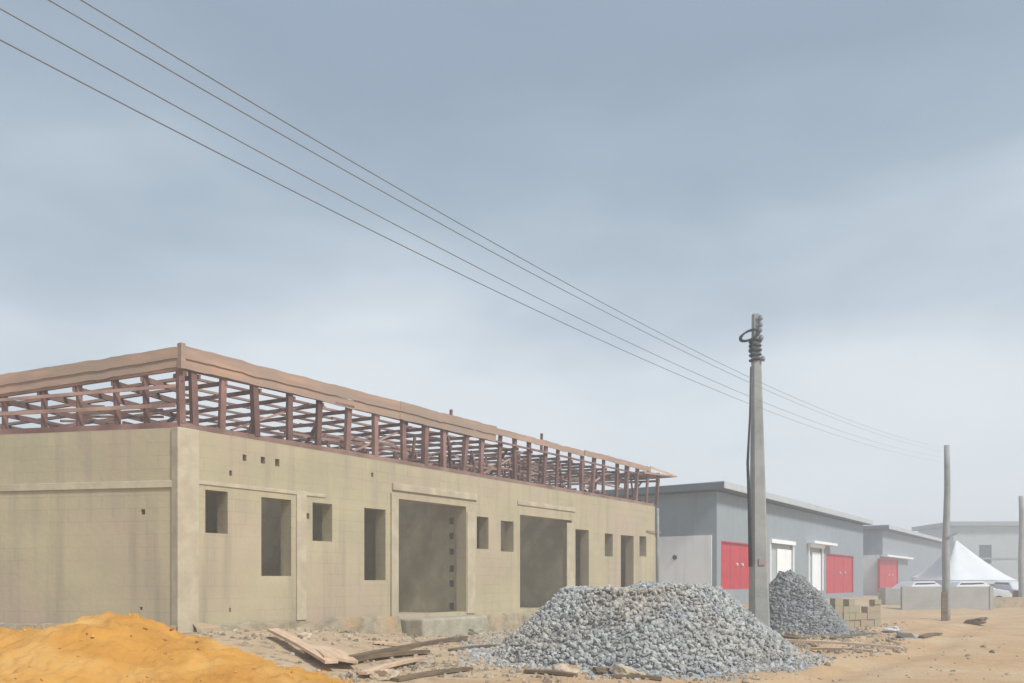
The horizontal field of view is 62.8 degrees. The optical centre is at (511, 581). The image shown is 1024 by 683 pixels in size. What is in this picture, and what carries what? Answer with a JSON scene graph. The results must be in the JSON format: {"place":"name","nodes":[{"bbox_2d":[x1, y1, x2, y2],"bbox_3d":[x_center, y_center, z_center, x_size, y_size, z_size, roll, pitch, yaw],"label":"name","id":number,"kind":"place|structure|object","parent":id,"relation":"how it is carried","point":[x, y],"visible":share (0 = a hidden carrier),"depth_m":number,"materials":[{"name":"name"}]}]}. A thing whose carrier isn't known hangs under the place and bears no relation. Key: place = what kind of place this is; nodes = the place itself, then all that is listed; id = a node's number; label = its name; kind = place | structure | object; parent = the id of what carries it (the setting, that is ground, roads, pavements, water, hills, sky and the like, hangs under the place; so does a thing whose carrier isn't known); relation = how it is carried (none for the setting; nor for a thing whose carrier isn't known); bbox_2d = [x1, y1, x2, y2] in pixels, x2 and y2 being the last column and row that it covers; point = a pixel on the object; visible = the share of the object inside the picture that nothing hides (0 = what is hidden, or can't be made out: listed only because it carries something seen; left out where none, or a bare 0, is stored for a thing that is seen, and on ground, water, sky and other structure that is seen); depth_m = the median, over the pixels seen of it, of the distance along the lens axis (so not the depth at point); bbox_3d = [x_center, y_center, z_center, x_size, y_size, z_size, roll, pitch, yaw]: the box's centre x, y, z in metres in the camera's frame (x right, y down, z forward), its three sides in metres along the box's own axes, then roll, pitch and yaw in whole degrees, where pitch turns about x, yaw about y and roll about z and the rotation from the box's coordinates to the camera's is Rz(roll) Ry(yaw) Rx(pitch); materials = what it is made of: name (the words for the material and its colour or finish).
{"place":"outdoors","nodes":[
{"label":"outdoors","id":0,"kind":"place"},
{"bbox_2d":[0,0,1023,531],"label":"sky","id":1,"kind":"structure","parent":0,"point":[846,175],"materials":[{"name":"blue"}]},
{"bbox_2d":[179,595,1023,682],"bbox_3d":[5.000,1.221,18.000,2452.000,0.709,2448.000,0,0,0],"label":"ground","id":2,"kind":"structure","parent":0,"point":[1005,626],"depth_m":14.93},
{"bbox_2d":[0,611,407,682],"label":"sand heap","id":3,"kind":"object","parent":2,"relation":"on","point":[108,647],"visible":0.89,"depth_m":9.67,"materials":[{"name":"orange sand"}]},
{"bbox_2d":[369,669,399,680],"bbox_3d":[-1.844,1.363,12.215,0.314,0.175,0.424,-12,-6,20],"label":"broken block","id":4,"kind":"object","parent":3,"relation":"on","point":[383,675],"depth_m":12.07,"materials":[{"name":"beige concrete"}]},
{"bbox_2d":[297,632,311,638],"bbox_3d":[-3.697,0.984,14.948,0.214,0.119,0.264,-14,11,-36],"label":"broken block","id":5,"kind":"object","parent":2,"relation":"on","point":[305,635],"depth_m":14.87,"materials":[{"name":"beige concrete"}]},
{"bbox_2d":[311,644,357,663],"bbox_3d":[-2.849,1.124,13.137,0.518,0.229,1.590,0,0,-24],"label":"plank","id":6,"kind":"object","parent":2,"relation":"on","point":[333,652],"visible":0.79,"depth_m":12.71,"materials":[{"name":"beige wood"}]},
{"bbox_2d":[267,628,337,663],"bbox_3d":[-3.407,1.013,13.460,0.200,0.370,2.979,0,0,-32],"label":"plank","id":7,"kind":"object","parent":6,"relation":"on","point":[307,647],"visible":0.97,"depth_m":13.25,"materials":[{"name":"beige wood"}]},
{"bbox_2d":[0,342,676,636],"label":"unfinished building","id":8,"kind":"structure","parent":2,"relation":"on","point":[181,524],"depth_m":17.17,"materials":[{"name":"beige concrete"}]},
{"bbox_2d":[373,641,404,645],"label":"plank","id":9,"kind":"object","parent":2,"relation":"on","point":[384,642],"visible":0.86,"depth_m":15.16,"materials":[{"name":"beige wood"}]},
{"bbox_2d":[358,657,424,674],"bbox_3d":[-1.823,1.298,12.980,0.140,0.088,2.010,0,0,18],"label":"plank","id":10,"kind":"object","parent":2,"relation":"on","point":[367,671],"visible":0.94,"depth_m":12.72,"materials":[{"name":"brown wood"}]},
{"bbox_2d":[369,650,429,658],"bbox_3d":[-2.028,1.226,13.973,0.160,0.085,1.941,0,0,33],"label":"plank","id":11,"kind":"object","parent":2,"relation":"on","point":[394,653],"visible":0.73,"depth_m":14.05,"materials":[{"name":"brown wood"}]},
{"bbox_2d":[344,636,467,662],"bbox_3d":[-1.768,1.220,15.561,0.120,0.158,5.665,0,0,15],"label":"plank","id":12,"kind":"object","parent":2,"relation":"on","point":[362,656],"visible":0.79,"depth_m":14.95,"materials":[{"name":"brown wood"}]},
{"bbox_2d":[415,657,436,667],"bbox_3d":[-1.376,1.335,13.611,0.311,0.154,0.400,-15,1,19],"label":"broken block","id":13,"kind":"object","parent":2,"relation":"on","point":[429,662],"depth_m":13.48,"materials":[{"name":"beige concrete"}]},
{"bbox_2d":[390,667,472,681],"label":"plank","id":14,"kind":"object","parent":2,"relation":"on","point":[420,675],"visible":0.95,"depth_m":12.63,"materials":[{"name":"brown wood"}]},
{"bbox_2d":[448,644,499,650],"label":"plank","id":15,"kind":"object","parent":2,"relation":"on","point":[469,647],"visible":0.78,"depth_m":16.08,"materials":[{"name":"brown wood"}]},
{"bbox_2d":[468,629,483,634],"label":"broken block","id":16,"kind":"object","parent":2,"relation":"on","point":[475,631],"depth_m":20.54,"materials":[{"name":"beige concrete"}]},
{"bbox_2d":[523,669,577,676],"bbox_3d":[0.605,1.447,13.260,0.893,0.080,0.140,0,0,29],"label":"plank","id":17,"kind":"object","parent":2,"relation":"on","point":[557,672],"visible":1,"depth_m":13.19,"materials":[{"name":"brown wood"}]},
{"bbox_2d":[195,621,1019,682],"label":"rubble","id":18,"kind":"object","parent":2,"relation":"on","point":[455,664],"visible":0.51,"depth_m":14.62,"materials":[{"name":"beige stone"}]},
{"bbox_2d":[457,629,811,680],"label":"gravel","id":19,"kind":"structure","parent":2,"relation":"on","point":[734,676],"depth_m":13.52,"materials":[{"name":"grey gravel"}]},
{"bbox_2d":[613,674,661,680],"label":"plank","id":20,"kind":"object","parent":2,"relation":"on","point":[652,677],"visible":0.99,"depth_m":12.87,"materials":[{"name":"brown wood"}]},
{"bbox_2d":[460,581,834,678],"bbox_3d":[2.500,0.823,16.100,7.280,1.665,6.500,0,0,-4],"label":"gravel heap","id":21,"kind":"object","parent":2,"relation":"on","point":[682,629],"visible":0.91,"depth_m":14.45,"materials":[{"name":"gravel"}]},
{"bbox_2d":[552,663,579,672],"bbox_3d":[0.854,1.427,13.516,0.451,0.172,0.349,17,-16,-27],"label":"broken block","id":22,"kind":"object","parent":21,"relation":"on","point":[566,667],"depth_m":13.39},
{"bbox_2d":[593,667,610,673],"bbox_3d":[1.458,1.443,13.512,0.315,0.108,0.438,8,-9,2],"label":"broken block","id":23,"kind":"object","parent":21,"relation":"on","point":[605,670],"depth_m":13.33,"materials":[{"name":"beige concrete"}]},
{"bbox_2d":[609,665,645,674],"bbox_3d":[1.837,1.442,13.184,0.451,0.159,0.613,17,0,-19],"label":"broken block","id":24,"kind":"object","parent":21,"relation":"on","point":[619,669],"depth_m":13.05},
{"bbox_2d":[587,481,872,603],"bbox_3d":[12.388,-1.350,49.685,11.050,5.700,28.000,0,0,35],"label":"grey bungalow","id":25,"kind":"object","parent":2,"relation":"on","point":[703,534],"visible":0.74,"depth_m":38.23,"materials":[{"name":"paint"}]},
{"bbox_2d":[721,541,748,588],"bbox_3d":[10.096,-0.697,37.921,0.190,2.115,3.921,0,0,35],"label":"door","id":26,"kind":"structure","parent":25,"relation":"in","point":[734,555],"depth_m":37.82,"materials":[{"name":"red paint"}]},
{"bbox_2d":[769,539,795,582],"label":"door","id":27,"kind":"structure","parent":25,"relation":"in","point":[779,554],"depth_m":42.91,"materials":[{"name":"white paint"}]},
{"bbox_2d":[808,543,824,589],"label":"door","id":28,"kind":"structure","parent":25,"relation":"in","point":[814,555],"depth_m":48.42,"materials":[{"name":"white paint"}]},
{"bbox_2d":[826,553,852,593],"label":"door","id":29,"kind":"structure","parent":25,"relation":"in","point":[839,568],"depth_m":52.95,"materials":[{"name":"red paint"}]},
{"bbox_2d":[739,313,769,626],"bbox_3d":[6.043,-2.449,21.000,0.772,8.453,0.470,0,0,0],"label":"utility pole","id":30,"kind":"object","parent":2,"relation":"on","point":[759,609],"visible":0.99,"depth_m":20.84,"materials":[{"name":"concrete"}]},
{"bbox_2d":[781,635,806,639],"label":"plank","id":31,"kind":"object","parent":2,"relation":"on","point":[793,637],"visible":0.49,"depth_m":20.60,"materials":[{"name":"brown wood"}]},
{"bbox_2d":[747,569,867,635],"bbox_3d":[8.193,0.640,24.500,4.160,1.990,4.420,0,0,0],"label":"gravel heap","id":32,"kind":"object","parent":2,"relation":"on","point":[798,603],"visible":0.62,"depth_m":23.48,"materials":[{"name":"gravel"}]},
{"bbox_2d":[810,647,875,652],"bbox_3d":[6.979,1.449,17.730,0.130,0.091,1.412,0,0,-40],"label":"plank","id":33,"kind":"object","parent":2,"relation":"on","point":[836,648],"visible":0.9,"depth_m":17.80,"materials":[{"name":"brown wood"}]},
{"bbox_2d":[786,639,901,648],"bbox_3d":[7.343,1.399,18.740,2.470,0.122,0.150,0,0,31],"label":"plank","id":34,"kind":"object","parent":2,"relation":"on","point":[846,643],"visible":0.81,"depth_m":18.64,"materials":[{"name":"brown wood"}]},
{"bbox_2d":[829,633,876,639],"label":"plank","id":35,"kind":"object","parent":2,"relation":"on","point":[845,636],"visible":0.95,"depth_m":21.99,"materials":[{"name":"brown wood"}]},
{"bbox_2d":[830,598,881,626],"bbox_3d":[10.986,1.113,26.789,2.476,1.161,0.239,0,0,-35],"label":"block stack","id":36,"kind":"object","parent":2,"relation":"on","point":[850,613],"depth_m":26.69,"materials":[{"name":"beige concrete"}]},
{"bbox_2d":[879,587,900,605],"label":"pier","id":37,"kind":"structure","parent":2,"relation":"on","point":[889,596],"depth_m":47.09,"materials":[{"name":"grey concrete"}]},
{"bbox_2d":[882,626,899,632],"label":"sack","id":38,"kind":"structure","parent":2,"relation":"on","point":[890,629],"depth_m":25.00,"materials":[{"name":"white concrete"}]},
{"bbox_2d":[863,525,941,594],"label":"grey bungalow","id":39,"kind":"object","parent":2,"relation":"on","point":[893,556],"visible":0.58,"depth_m":66.06,"materials":[{"name":"paint"}]},
{"bbox_2d":[877,558,897,592],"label":"door","id":40,"kind":"structure","parent":39,"relation":"in","point":[887,569],"depth_m":64.53,"materials":[{"name":"red paint"}]},
{"bbox_2d":[895,630,918,638],"bbox_3d":[10.119,1.395,21.509,0.548,0.194,0.415,12,0,25],"label":"broken block","id":41,"kind":"object","parent":2,"relation":"on","point":[901,634],"depth_m":21.37,"materials":[{"name":"grey concrete"}]},
{"bbox_2d":[877,581,940,598],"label":"parked car","id":42,"kind":"object","parent":2,"relation":"on","point":[919,584],"visible":0.12,"depth_m":48.85,"materials":[{"name":"paint"}]},
{"bbox_2d":[911,566,929,581],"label":"canopy tent","id":43,"kind":"object","parent":2,"relation":"on","point":[916,576],"visible":0.05,"depth_m":57.58,"materials":[{"name":"white fabric"}]},
{"bbox_2d":[918,632,942,637],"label":"plank","id":44,"kind":"object","parent":2,"relation":"on","point":[925,635],"visible":0.92,"depth_m":22.00,"materials":[{"name":"brown wood"}]},
{"bbox_2d":[901,586,992,609],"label":"compound wall","id":45,"kind":"structure","parent":2,"relation":"on","point":[929,598],"depth_m":43.97,"materials":[{"name":"grey concrete"}]},
{"bbox_2d":[941,445,957,620],"bbox_3d":[16.759,-1.696,32.280,0.610,7.083,0.360,0,0,0],"label":"utility pole","id":46,"kind":"object","parent":2,"relation":"on","point":[946,600],"visible":0.94,"depth_m":32.19,"materials":[{"name":"concrete"}]},
{"bbox_2d":[0,8,917,452],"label":"power line","id":47,"kind":"object","parent":46,"relation":"attached to","point":[312,180],"visible":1,"depth_m":10.73,"materials":[{"name":"metal"}]},
{"bbox_2d":[0,39,945,462],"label":"power line","id":48,"kind":"object","parent":46,"relation":"attached to","point":[310,199],"visible":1,"depth_m":10.66,"materials":[{"name":"metal"}]},
{"bbox_2d":[48,0,946,452],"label":"power line","id":49,"kind":"object","parent":46,"relation":"attached to","point":[338,166],"visible":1,"depth_m":10.66,"materials":[{"name":"metal"}]},
{"bbox_2d":[80,0,942,447],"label":"power line","id":50,"kind":"object","parent":46,"relation":"attached to","point":[370,172],"visible":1,"depth_m":10.64,"materials":[{"name":"metal"}]},
{"bbox_2d":[913,541,1016,585],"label":"canopy tent","id":51,"kind":"object","parent":2,"relation":"on","point":[966,564],"visible":0.71,"depth_m":50.82,"materials":[{"name":"white fabric"}]},
{"bbox_2d":[912,521,1018,584],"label":"pale house","id":52,"kind":"structure","parent":2,"relation":"on","point":[994,544],"depth_m":95.84,"materials":[{"name":"grey paint"}]},
{"bbox_2d":[979,545,990,563],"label":"window","id":53,"kind":"structure","parent":52,"relation":"in","point":[984,550],"depth_m":95.98,"materials":[{"name":"grey glass"}]},
{"bbox_2d":[964,617,987,624],"bbox_3d":[16.085,1.412,29.165,0.569,0.248,0.771,-2,-11,-38],"label":"broken block","id":54,"kind":"object","parent":2,"relation":"on","point":[978,621],"depth_m":28.91,"materials":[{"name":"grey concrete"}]},
{"bbox_2d":[941,581,1011,596],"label":"parked car","id":55,"kind":"object","parent":2,"relation":"on","point":[1000,593],"visible":0.28,"depth_m":46.82,"materials":[{"name":"paint"}]},
{"bbox_2d":[990,581,1017,596],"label":"parked car","id":56,"kind":"object","parent":2,"relation":"on","point":[1011,586],"visible":0.27,"depth_m":48.83,"materials":[{"name":"paint"}]},
{"bbox_2d":[993,597,1023,607],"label":"bank","id":57,"kind":"structure","parent":2,"relation":"on","point":[1002,602],"depth_m":46.34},
{"bbox_2d":[1013,591,1017,596],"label":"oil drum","id":58,"kind":"object","parent":2,"relation":"on","point":[1015,593],"visible":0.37,"depth_m":47.39,"materials":[{"name":"metal"}]},
{"bbox_2d":[1018,496,1023,596],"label":"utility pole","id":59,"kind":"object","parent":2,"relation":"on","point":[1021,554],"visible":0.93,"depth_m":46.89,"materials":[{"name":"concrete"}]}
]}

